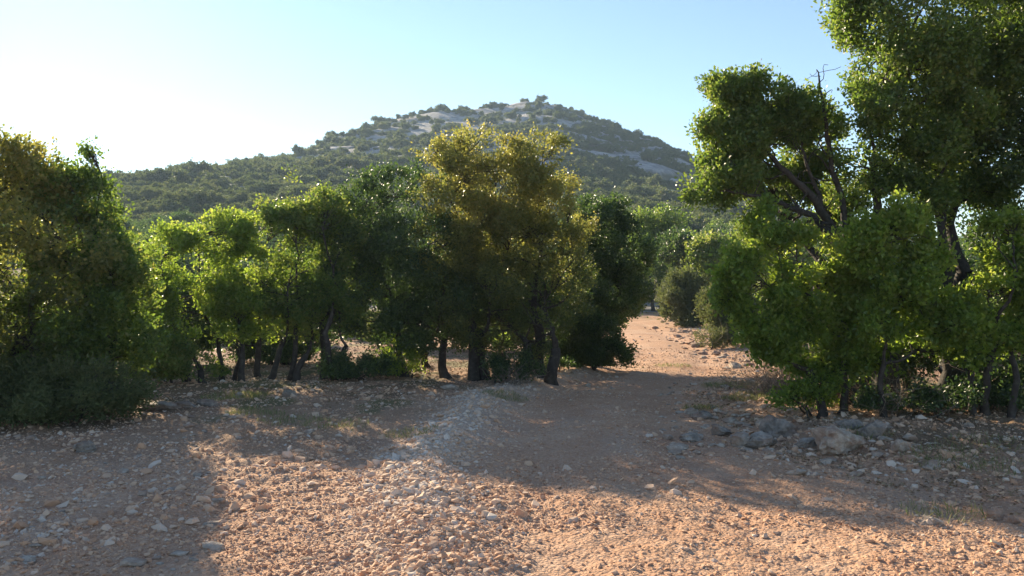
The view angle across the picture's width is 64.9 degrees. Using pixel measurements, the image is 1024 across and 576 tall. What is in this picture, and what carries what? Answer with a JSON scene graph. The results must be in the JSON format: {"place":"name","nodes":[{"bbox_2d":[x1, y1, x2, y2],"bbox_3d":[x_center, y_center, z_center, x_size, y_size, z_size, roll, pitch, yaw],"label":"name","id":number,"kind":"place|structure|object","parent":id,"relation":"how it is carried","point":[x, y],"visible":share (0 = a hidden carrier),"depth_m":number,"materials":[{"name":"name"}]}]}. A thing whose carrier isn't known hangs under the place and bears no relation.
{"place":"outdoors","nodes":[
{"label":"outdoors","id":0,"kind":"place"},
{"bbox_2d":[0,101,998,314],"bbox_3d":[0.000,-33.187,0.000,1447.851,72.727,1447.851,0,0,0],"label":"hill","id":1,"kind":"structure","parent":0,"point":[665,172],"depth_m":229.94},
{"bbox_2d":[112,217,147,238],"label":"hillside tree","id":2,"kind":"object","parent":1,"relation":"on","point":[128,224],"visible":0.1,"depth_m":66.99,"materials":[{"name":"green plant"}]},
{"bbox_2d":[131,202,158,215],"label":"hillside shrub","id":3,"kind":"object","parent":1,"relation":"on","point":[139,210],"visible":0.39,"depth_m":103.61,"materials":[{"name":"green plant"}]},
{"bbox_2d":[128,232,166,246],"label":"hillside tree","id":4,"kind":"object","parent":1,"relation":"on","point":[148,237],"visible":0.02,"depth_m":61.04,"materials":[{"name":"green plant"}]},
{"bbox_2d":[127,168,174,183],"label":"hillside shrub","id":5,"kind":"object","parent":1,"relation":"on","point":[146,173],"visible":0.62,"depth_m":142.92,"materials":[{"name":"green plant"}]},
{"bbox_2d":[145,187,171,200],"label":"hillside shrub","id":6,"kind":"object","parent":1,"relation":"on","point":[152,193],"visible":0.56,"depth_m":116.84,"materials":[{"name":"green plant"}]},
{"bbox_2d":[139,213,182,227],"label":"hillside tree","id":7,"kind":"object","parent":1,"relation":"on","point":[154,217],"visible":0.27,"depth_m":90.81,"materials":[{"name":"green plant"}]},
{"bbox_2d":[156,198,182,214],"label":"hillside shrub","id":8,"kind":"object","parent":1,"relation":"on","point":[164,207],"visible":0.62,"depth_m":104.14,"materials":[{"name":"green plant"}]},
{"bbox_2d":[151,190,196,205],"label":"hillside shrub","id":9,"kind":"object","parent":1,"relation":"on","point":[182,197],"visible":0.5,"depth_m":108.44,"materials":[{"name":"green plant"}]},
{"bbox_2d":[155,208,196,226],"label":"hillside tree","id":10,"kind":"object","parent":1,"relation":"on","point":[176,216],"visible":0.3,"depth_m":85.67,"materials":[{"name":"green plant"}]},
{"bbox_2d":[171,167,191,183],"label":"hillside shrub","id":11,"kind":"object","parent":1,"relation":"on","point":[181,175],"visible":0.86,"depth_m":138.54,"materials":[{"name":"green plant"}]},
{"bbox_2d":[179,162,201,173],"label":"hillside shrub","id":12,"kind":"object","parent":1,"relation":"on","point":[183,165],"visible":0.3,"depth_m":154.06,"materials":[{"name":"green plant"}]},
{"bbox_2d":[173,186,216,205],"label":"hillside shrub","id":13,"kind":"object","parent":1,"relation":"on","point":[203,195],"visible":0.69,"depth_m":114.58,"materials":[{"name":"green plant"}]},
{"bbox_2d":[178,252,213,279],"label":"hillside tree","id":14,"kind":"object","parent":1,"relation":"on","point":[188,265],"visible":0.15,"depth_m":47.80,"materials":[{"name":"green plant"}]},
{"bbox_2d":[188,157,214,170],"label":"hillside shrub","id":15,"kind":"object","parent":1,"relation":"on","point":[204,164],"visible":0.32,"depth_m":157.47,"materials":[{"name":"green plant"}]},
{"bbox_2d":[194,201,221,214],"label":"hillside shrub","id":16,"kind":"object","parent":1,"relation":"on","point":[211,205],"visible":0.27,"depth_m":108.96,"materials":[{"name":"green plant"}]},
{"bbox_2d":[196,181,221,191],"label":"hillside shrub","id":17,"kind":"object","parent":1,"relation":"on","point":[205,184],"visible":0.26,"depth_m":127.61,"materials":[{"name":"green plant"}]},
{"bbox_2d":[201,171,231,181],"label":"hillside shrub","id":18,"kind":"object","parent":1,"relation":"on","point":[214,175],"visible":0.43,"depth_m":142.92,"materials":[{"name":"green plant"}]},
{"bbox_2d":[210,193,227,204],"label":"hillside shrub","id":19,"kind":"object","parent":1,"relation":"on","point":[219,198],"visible":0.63,"depth_m":116.81,"materials":[{"name":"green plant"}]},
{"bbox_2d":[202,230,272,265],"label":"hillside tree","id":20,"kind":"object","parent":1,"relation":"on","point":[263,242],"visible":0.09,"depth_m":53.61,"materials":[{"name":"green plant"}]},
{"bbox_2d":[226,189,249,201],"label":"hillside shrub","id":21,"kind":"object","parent":1,"relation":"on","point":[243,194],"visible":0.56,"depth_m":116.72,"materials":[{"name":"green plant"}]},
{"bbox_2d":[230,258,269,276],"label":"hillside tree","id":22,"kind":"object","parent":1,"relation":"on","point":[245,264],"visible":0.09,"depth_m":46.53,"materials":[{"name":"green plant"}]},
{"bbox_2d":[242,192,279,211],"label":"hillside shrub","id":23,"kind":"object","parent":1,"relation":"on","point":[249,204],"visible":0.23,"depth_m":107.89,"materials":[{"name":"green plant"}]},
{"bbox_2d":[243,170,278,179],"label":"hillside shrub","id":24,"kind":"object","parent":1,"relation":"on","point":[258,176],"visible":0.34,"depth_m":147.78,"materials":[{"name":"green plant"}]},
{"bbox_2d":[272,164,287,175],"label":"hillside shrub","id":25,"kind":"object","parent":1,"relation":"on","point":[278,170],"visible":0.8,"depth_m":159.12,"materials":[{"name":"green plant"}]},
{"bbox_2d":[277,188,302,200],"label":"hillside shrub","id":26,"kind":"object","parent":1,"relation":"on","point":[283,194],"visible":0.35,"depth_m":117.91,"materials":[{"name":"green plant"}]},
{"bbox_2d":[282,183,315,195],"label":"hillside shrub","id":27,"kind":"object","parent":1,"relation":"on","point":[304,188],"visible":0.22,"depth_m":119.37,"materials":[{"name":"green plant"}]},
{"bbox_2d":[287,173,319,184],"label":"hillside shrub","id":28,"kind":"object","parent":1,"relation":"on","point":[305,179],"visible":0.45,"depth_m":145.50,"materials":[{"name":"green plant"}]},
{"bbox_2d":[309,155,330,167],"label":"hillside shrub","id":29,"kind":"object","parent":1,"relation":"on","point":[318,162],"visible":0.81,"depth_m":163.19,"materials":[{"name":"green plant"}]},
{"bbox_2d":[329,175,351,185],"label":"hillside shrub","id":30,"kind":"object","parent":1,"relation":"on","point":[340,179],"visible":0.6,"depth_m":140.62,"materials":[{"name":"green plant"}]},
{"bbox_2d":[334,155,357,168],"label":"hillside shrub","id":31,"kind":"object","parent":1,"relation":"on","point":[340,163],"visible":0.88,"depth_m":164.08,"materials":[{"name":"green plant"}]},
{"bbox_2d":[336,168,365,178],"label":"hillside shrub","id":32,"kind":"object","parent":1,"relation":"on","point":[346,174],"visible":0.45,"depth_m":150.79,"materials":[{"name":"green plant"}]},
{"bbox_2d":[343,157,363,169],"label":"hillside shrub","id":33,"kind":"object","parent":1,"relation":"on","point":[356,161],"visible":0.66,"depth_m":164.13,"materials":[{"name":"green plant"}]},
{"bbox_2d":[0,95,936,252],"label":"hillside scrub","id":34,"kind":"object","parent":1,"relation":"on","point":[616,170],"visible":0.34,"depth_m":204.27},
{"bbox_2d":[610,187,635,194],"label":"hillside shrub","id":35,"kind":"object","parent":1,"relation":"on","point":[631,191],"visible":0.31,"depth_m":145.98,"materials":[{"name":"green plant"}]},
{"bbox_2d":[618,193,646,204],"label":"hillside shrub","id":36,"kind":"object","parent":1,"relation":"on","point":[636,200],"visible":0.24,"depth_m":127.19,"materials":[{"name":"green plant"}]},
{"bbox_2d":[636,199,670,210],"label":"hillside shrub","id":37,"kind":"object","parent":1,"relation":"on","point":[650,203],"visible":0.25,"depth_m":121.95,"materials":[{"name":"green plant"}]},
{"bbox_2d":[653,189,672,201],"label":"hillside shrub","id":38,"kind":"object","parent":1,"relation":"on","point":[663,194],"visible":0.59,"depth_m":146.18,"materials":[{"name":"green plant"}]},
{"bbox_2d":[699,223,737,238],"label":"hillside tree","id":39,"kind":"object","parent":1,"relation":"on","point":[726,231],"visible":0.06,"depth_m":63.78,"materials":[{"name":"green plant"}]},
{"bbox_2d":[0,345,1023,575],"bbox_3d":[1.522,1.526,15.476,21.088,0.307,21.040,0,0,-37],"label":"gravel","id":40,"kind":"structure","parent":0,"point":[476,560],"depth_m":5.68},
{"bbox_2d":[0,312,1023,575],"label":"ground","id":41,"kind":"structure","parent":0,"point":[102,510],"depth_m":7.91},
{"bbox_2d":[20,555,36,563],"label":"boulder","id":42,"kind":"object","parent":41,"relation":"on","point":[28,558],"visible":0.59,"depth_m":4.66,"materials":[{"name":"stone"}]},
{"bbox_2d":[0,123,155,389],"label":"evergreen tree","id":43,"kind":"object","parent":41,"relation":"on","point":[11,149],"visible":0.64,"depth_m":9.32,"materials":[{"name":"green plant"}]},
{"bbox_2d":[0,344,165,428],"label":"juniper shrub","id":44,"kind":"object","parent":41,"relation":"on","point":[36,397],"visible":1,"depth_m":8.91,"materials":[{"name":"green plant"}]},
{"bbox_2d":[73,440,96,452],"bbox_3d":[-4.044,1.526,7.631,0.201,0.162,0.171,0,0,-16],"label":"boulder","id":45,"kind":"object","parent":41,"relation":"on","point":[86,446],"visible":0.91,"depth_m":7.57,"materials":[{"name":"stone"}]},
{"bbox_2d":[0,135,178,412],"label":"evergreen tree","id":46,"kind":"object","parent":41,"relation":"on","point":[120,335],"visible":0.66,"depth_m":9.76,"materials":[{"name":"green plant"}]},
{"bbox_2d":[140,400,176,409],"bbox_3d":[-4.473,1.505,10.224,0.463,0.135,0.303,0,0,0],"label":"boulder","id":47,"kind":"object","parent":41,"relation":"on","point":[165,405],"visible":0.71,"depth_m":10.12,"materials":[{"name":"stone"}]},
{"bbox_2d":[117,245,225,362],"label":"evergreen tree","id":48,"kind":"object","parent":41,"relation":"on","point":[202,339],"visible":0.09,"depth_m":15.31,"materials":[{"name":"green plant"}]},
{"bbox_2d":[124,322,231,382],"bbox_3d":[-5.297,1.067,12.626,1.657,1.052,1.101,0,0,0],"label":"broadleaf shrub","id":49,"kind":"object","parent":41,"relation":"on","point":[179,354],"visible":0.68,"depth_m":12.53,"materials":[{"name":"green plant"}]},
{"bbox_2d":[175,400,195,408],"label":"boulder","id":50,"kind":"object","parent":41,"relation":"on","point":[183,404],"visible":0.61,"depth_m":10.18,"materials":[{"name":"stone"}]},
{"bbox_2d":[196,399,219,406],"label":"boulder","id":51,"kind":"object","parent":41,"relation":"on","point":[206,402],"visible":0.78,"depth_m":10.41,"materials":[{"name":"stone"}]},
{"bbox_2d":[131,204,289,383],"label":"evergreen tree","id":52,"kind":"object","parent":41,"relation":"on","point":[221,302],"visible":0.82,"depth_m":12.82,"materials":[{"name":"green plant"}]},
{"bbox_2d":[195,237,362,364],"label":"evergreen tree","id":53,"kind":"object","parent":41,"relation":"on","point":[268,352],"visible":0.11,"depth_m":15.68,"materials":[{"name":"green plant"}]},
{"bbox_2d":[229,164,383,381],"bbox_3d":[-3.518,-0.207,13.404,2.803,3.624,1.435,0,0,0],"label":"evergreen tree","id":54,"kind":"object","parent":41,"relation":"on","point":[306,303],"visible":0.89,"depth_m":13.14,"materials":[{"name":"green plant"}]},
{"bbox_2d":[312,342,362,380],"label":"broadleaf shrub","id":55,"kind":"object","parent":41,"relation":"on","point":[341,360],"visible":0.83,"depth_m":12.80,"materials":[{"name":"green plant"}]},
{"bbox_2d":[317,345,403,380],"bbox_3d":[-2.498,1.302,13.149,1.497,0.677,1.024,0,0,0],"label":"broadleaf shrub","id":56,"kind":"object","parent":41,"relation":"on","point":[367,364],"visible":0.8,"depth_m":13.10,"materials":[{"name":"green plant"}]},
{"bbox_2d":[372,333,434,378],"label":"broadleaf shrub","id":57,"kind":"object","parent":41,"relation":"on","point":[413,365],"visible":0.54,"depth_m":13.46,"materials":[{"name":"green plant"}]},
{"bbox_2d":[317,154,495,378],"bbox_3d":[-1.819,-0.371,13.832,3.155,4.027,2.331,0,0,13],"label":"evergreen tree","id":58,"kind":"object","parent":41,"relation":"on","point":[388,236],"visible":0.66,"depth_m":13.43,"materials":[{"name":"green plant"}]},
{"bbox_2d":[361,302,451,346],"bbox_3d":[-2.705,0.914,20.987,2.625,1.634,2.667,0,0,-33],"label":"scrub bush","id":59,"kind":"object","parent":41,"relation":"on","point":[368,328],"visible":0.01,"depth_m":20.57,"materials":[{"name":"green plant"}]},
{"bbox_2d":[440,323,519,350],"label":"scrub bush","id":60,"kind":"object","parent":41,"relation":"on","point":[485,335],"visible":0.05,"depth_m":19.55,"materials":[{"name":"green plant"}]},
{"bbox_2d":[371,230,593,367],"bbox_3d":[-0.607,0.176,15.549,4.383,2.926,2.320,0,0,0],"label":"evergreen tree","id":61,"kind":"object","parent":41,"relation":"on","point":[427,364],"visible":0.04,"depth_m":15.31,"materials":[{"name":"green plant"}]},
{"bbox_2d":[391,118,601,385],"bbox_3d":[-0.206,-0.574,13.451,3.513,4.467,2.217,0,0,0],"label":"ochre tree","id":62,"kind":"object","parent":41,"relation":"on","point":[501,223],"visible":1,"depth_m":13.14,"materials":[{"name":"green plant"}]},
{"bbox_2d":[0,325,1023,562],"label":"rubble","id":63,"kind":"object","parent":41,"relation":"on","point":[396,493],"visible":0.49,"depth_m":7.07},
{"bbox_2d":[479,342,546,383],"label":"broadleaf shrub","id":64,"kind":"object","parent":41,"relation":"on","point":[498,362],"visible":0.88,"depth_m":12.89,"materials":[{"name":"green plant"}]},
{"bbox_2d":[482,359,547,385],"bbox_3d":[0.060,1.369,12.423,1.081,0.553,1.005,0,0,-29],"label":"dry brush","id":65,"kind":"object","parent":41,"relation":"on","point":[515,380],"visible":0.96,"depth_m":12.50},
{"bbox_2d":[544,356,579,371],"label":"broadleaf shrub","id":66,"kind":"object","parent":41,"relation":"on","point":[563,363],"visible":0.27,"depth_m":14.62,"materials":[{"name":"green plant"}]},
{"bbox_2d":[124,350,1023,514],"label":"leaf litter","id":67,"kind":"object","parent":41,"relation":"on","point":[924,452],"visible":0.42,"depth_m":7.82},
{"bbox_2d":[544,298,643,370],"bbox_3d":[1.558,0.931,15.540,1.650,1.494,1.658,0,0,-40],"label":"broadleaf shrub","id":68,"kind":"object","parent":41,"relation":"on","point":[597,331],"visible":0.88,"depth_m":15.28,"materials":[{"name":"green plant"}]},
{"bbox_2d":[545,187,664,365],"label":"evergreen tree","id":69,"kind":"object","parent":41,"relation":"on","point":[630,298],"visible":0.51,"depth_m":16.26,"materials":[{"name":"green plant"}]},
{"bbox_2d":[199,363,1023,524],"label":"grass","id":70,"kind":"structure","parent":41,"relation":"on","point":[253,394],"depth_m":8.90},
{"bbox_2d":[617,198,695,310],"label":"evergreen tree","id":71,"kind":"object","parent":41,"relation":"on","point":[653,222],"visible":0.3,"depth_m":45.17,"materials":[{"name":"green plant"}]},
{"bbox_2d":[653,224,695,321],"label":"evergreen tree","id":72,"kind":"object","parent":41,"relation":"on","point":[674,247],"visible":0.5,"depth_m":37.59,"materials":[{"name":"green plant"}]},
{"bbox_2d":[653,262,711,326],"bbox_3d":[7.115,0.297,32.900,2.715,2.765,3.071,0,0,0],"label":"juniper shrub","id":73,"kind":"object","parent":41,"relation":"on","point":[676,293],"visible":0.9,"depth_m":32.45,"materials":[{"name":"green plant"}]},
{"bbox_2d":[680,223,737,321],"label":"evergreen tree","id":74,"kind":"object","parent":41,"relation":"on","point":[699,250],"visible":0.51,"depth_m":35.56,"materials":[{"name":"green plant"}]},
{"bbox_2d":[691,321,740,349],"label":"juniper shrub","id":75,"kind":"object","parent":41,"relation":"on","point":[714,337],"visible":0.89,"depth_m":21.43,"materials":[{"name":"green plant"}]},
{"bbox_2d":[691,278,765,344],"bbox_3d":[6.247,0.455,22.487,2.322,2.487,2.031,0,0,0],"label":"juniper shrub","id":76,"kind":"object","parent":41,"relation":"on","point":[705,311],"visible":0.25,"depth_m":22.22,"materials":[{"name":"green plant"}]},
{"bbox_2d":[705,317,816,399],"bbox_3d":[3.958,1.161,11.637,2.407,1.609,2.091,0,0,0],"label":"dry brush","id":77,"kind":"object","parent":41,"relation":"on","point":[769,383],"visible":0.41,"depth_m":11.59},
{"bbox_2d":[747,431,777,448],"bbox_3d":[2.512,1.551,8.104,0.305,0.205,0.283,0,0,29],"label":"boulder","id":78,"kind":"object","parent":41,"relation":"on","point":[759,439],"visible":0.88,"depth_m":8.03,"materials":[{"name":"stone"}]},
{"bbox_2d":[673,58,873,404],"bbox_3d":[3.651,-0.623,10.391,3.335,4.509,1.530,0,0,-26],"label":"holm oak","id":79,"kind":"object","parent":41,"relation":"on","point":[743,126],"visible":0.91,"depth_m":10.03,"materials":[{"name":"green plant"}]},
{"bbox_2d":[727,212,824,314],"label":"evergreen tree","id":80,"kind":"object","parent":41,"relation":"on","point":[808,260],"visible":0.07,"depth_m":29.62,"materials":[{"name":"green plant"}]},
{"bbox_2d":[758,415,799,437],"bbox_3d":[2.875,1.510,8.648,0.416,0.262,0.296,0,0,0],"label":"boulder","id":81,"kind":"object","parent":41,"relation":"on","point":[774,427],"visible":0.81,"depth_m":8.56,"materials":[{"name":"stone"}]},
{"bbox_2d":[704,187,890,418],"bbox_3d":[3.288,0.180,9.311,2.229,2.736,1.118,0,0,0],"label":"evergreen tree","id":82,"kind":"object","parent":41,"relation":"on","point":[781,336],"visible":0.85,"depth_m":9.11,"materials":[{"name":"green plant"}]},
{"bbox_2d":[794,437,816,447],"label":"boulder","id":83,"kind":"object","parent":41,"relation":"on","point":[805,442],"visible":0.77,"depth_m":7.98,"materials":[{"name":"stone"}]},
{"bbox_2d":[758,353,860,419],"bbox_3d":[3.417,1.133,9.258,1.100,0.857,0.747,0,0,-10],"label":"broadleaf shrub","id":84,"kind":"object","parent":41,"relation":"on","point":[829,382],"visible":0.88,"depth_m":9.17,"materials":[{"name":"green plant"}]},
{"bbox_2d":[810,424,866,454],"bbox_3d":[3.141,1.479,7.757,0.511,0.354,0.374,0,0,-24],"label":"boulder","id":85,"kind":"object","parent":41,"relation":"on","point":[831,439],"visible":0.91,"depth_m":7.61,"materials":[{"name":"stone"}]},
{"bbox_2d":[833,419,863,428],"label":"boulder","id":86,"kind":"object","parent":41,"relation":"on","point":[853,423],"visible":0.72,"depth_m":8.32,"materials":[{"name":"stone"}]},
{"bbox_2d":[858,420,886,438],"bbox_3d":[3.598,1.441,8.036,0.297,0.237,0.134,0,0,0],"label":"boulder","id":87,"kind":"object","parent":41,"relation":"on","point":[876,428],"visible":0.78,"depth_m":7.99,"materials":[{"name":"stone"}]},
{"bbox_2d":[800,360,962,419],"bbox_3d":[4.453,1.163,9.268,2.117,1.087,1.677,0,0,-33],"label":"dry brush","id":88,"kind":"object","parent":41,"relation":"on","point":[897,403],"visible":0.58,"depth_m":9.02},
{"bbox_2d":[891,439,909,452],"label":"boulder","id":89,"kind":"object","parent":41,"relation":"on","point":[899,445],"visible":0.81,"depth_m":7.41,"materials":[{"name":"stone"}]},
{"bbox_2d":[791,236,1016,388],"bbox_3d":[6.406,0.316,12.654,4.957,2.729,2.599,0,0,0],"label":"evergreen tree","id":90,"kind":"object","parent":41,"relation":"on","point":[912,363],"visible":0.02,"depth_m":12.09,"materials":[{"name":"green plant"}]},
{"bbox_2d":[820,180,1003,417],"bbox_3d":[4.435,0.166,8.977,1.915,2.673,1.268,0,0,0],"label":"evergreen tree","id":91,"kind":"object","parent":41,"relation":"on","point":[951,320],"visible":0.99,"depth_m":8.73,"materials":[{"name":"green plant"}]},
{"bbox_2d":[843,372,986,417],"bbox_3d":[4.504,1.237,9.113,1.568,0.593,1.001,0,0,0],"label":"broadleaf shrub","id":92,"kind":"object","parent":41,"relation":"on","point":[867,399],"visible":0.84,"depth_m":8.92,"materials":[{"name":"green plant"}]},
{"bbox_2d":[811,0,1023,405],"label":"holm oak","id":93,"kind":"object","parent":41,"relation":"on","point":[948,107],"visible":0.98,"depth_m":9.61,"materials":[{"name":"green plant"}]},
{"bbox_2d":[944,355,1023,411],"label":"broadleaf shrub","id":94,"kind":"object","parent":41,"relation":"on","point":[1000,390],"visible":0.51,"depth_m":9.10,"materials":[{"name":"green plant"}]},
{"bbox_2d":[950,204,1023,417],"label":"evergreen tree","id":95,"kind":"object","parent":41,"relation":"on","point":[1005,280],"visible":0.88,"depth_m":8.77,"materials":[{"name":"green plant"}]},
{"bbox_2d":[956,79,1023,360],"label":"holm oak","id":96,"kind":"object","parent":41,"relation":"on","point":[1010,135],"visible":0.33,"depth_m":9.74,"materials":[{"name":"green plant"}]},
{"bbox_2d":[0,0,1023,240],"label":"sky","id":97,"kind":"structure","parent":0,"point":[159,83],"materials":[{"name":"blue"}]},
{"bbox_2d":[80,319,1023,575],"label":"dirt track","id":98,"kind":"structure","parent":0,"point":[637,329],"depth_m":5.91,"materials":[{"name":"soil"}]},
{"bbox_2d":[120,557,146,566],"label":"stone","id":99,"kind":"object","parent":98,"relation":"on","point":[131,561],"visible":0.99,"depth_m":4.60,"materials":[{"name":"stone"}]},
{"bbox_2d":[202,541,224,549],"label":"stone","id":100,"kind":"object","parent":98,"relation":"on","point":[212,545],"visible":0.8,"depth_m":4.88,"materials":[{"name":"stone"}]},
{"bbox_2d":[666,442,688,450],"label":"stone","id":101,"kind":"object","parent":98,"relation":"on","point":[679,446],"visible":0.72,"depth_m":8.04,"materials":[{"name":"stone"}]},
{"bbox_2d":[679,432,703,441],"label":"boulder","id":102,"kind":"object","parent":98,"relation":"on","point":[693,437],"visible":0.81,"depth_m":8.43,"materials":[{"name":"stone"}]},
{"bbox_2d":[691,410,712,419],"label":"boulder","id":103,"kind":"object","parent":98,"relation":"on","point":[704,414],"visible":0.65,"depth_m":9.80,"materials":[{"name":"stone"}]},
{"bbox_2d":[710,424,731,435],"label":"boulder","id":104,"kind":"object","parent":98,"relation":"on","point":[718,429],"visible":0.84,"depth_m":8.69,"materials":[{"name":"stone"}]},
{"bbox_2d":[730,431,750,446],"bbox_3d":[2.309,1.554,8.121,0.226,0.222,0.179,0,0,0],"label":"boulder","id":105,"kind":"object","parent":98,"relation":"on","point":[742,438],"visible":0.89,"depth_m":8.07,"materials":[{"name":"stone"}]},
{"bbox_2d":[914,515,943,525],"bbox_3d":[2.862,1.605,5.510,0.190,0.099,0.112,0,0,0],"label":"boulder","id":106,"kind":"object","parent":98,"relation":"on","point":[934,520],"visible":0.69,"depth_m":5.48,"materials":[{"name":"stone"}]},
{"bbox_2d":[985,507,1006,520],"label":"boulder","id":107,"kind":"object","parent":98,"relation":"on","point":[995,513],"visible":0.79,"depth_m":5.63,"materials":[{"name":"stone"}]},
{"bbox_2d":[1003,515,1019,523],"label":"boulder","id":108,"kind":"object","parent":98,"relation":"on","point":[1011,519],"visible":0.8,"depth_m":5.53,"materials":[{"name":"stone"}]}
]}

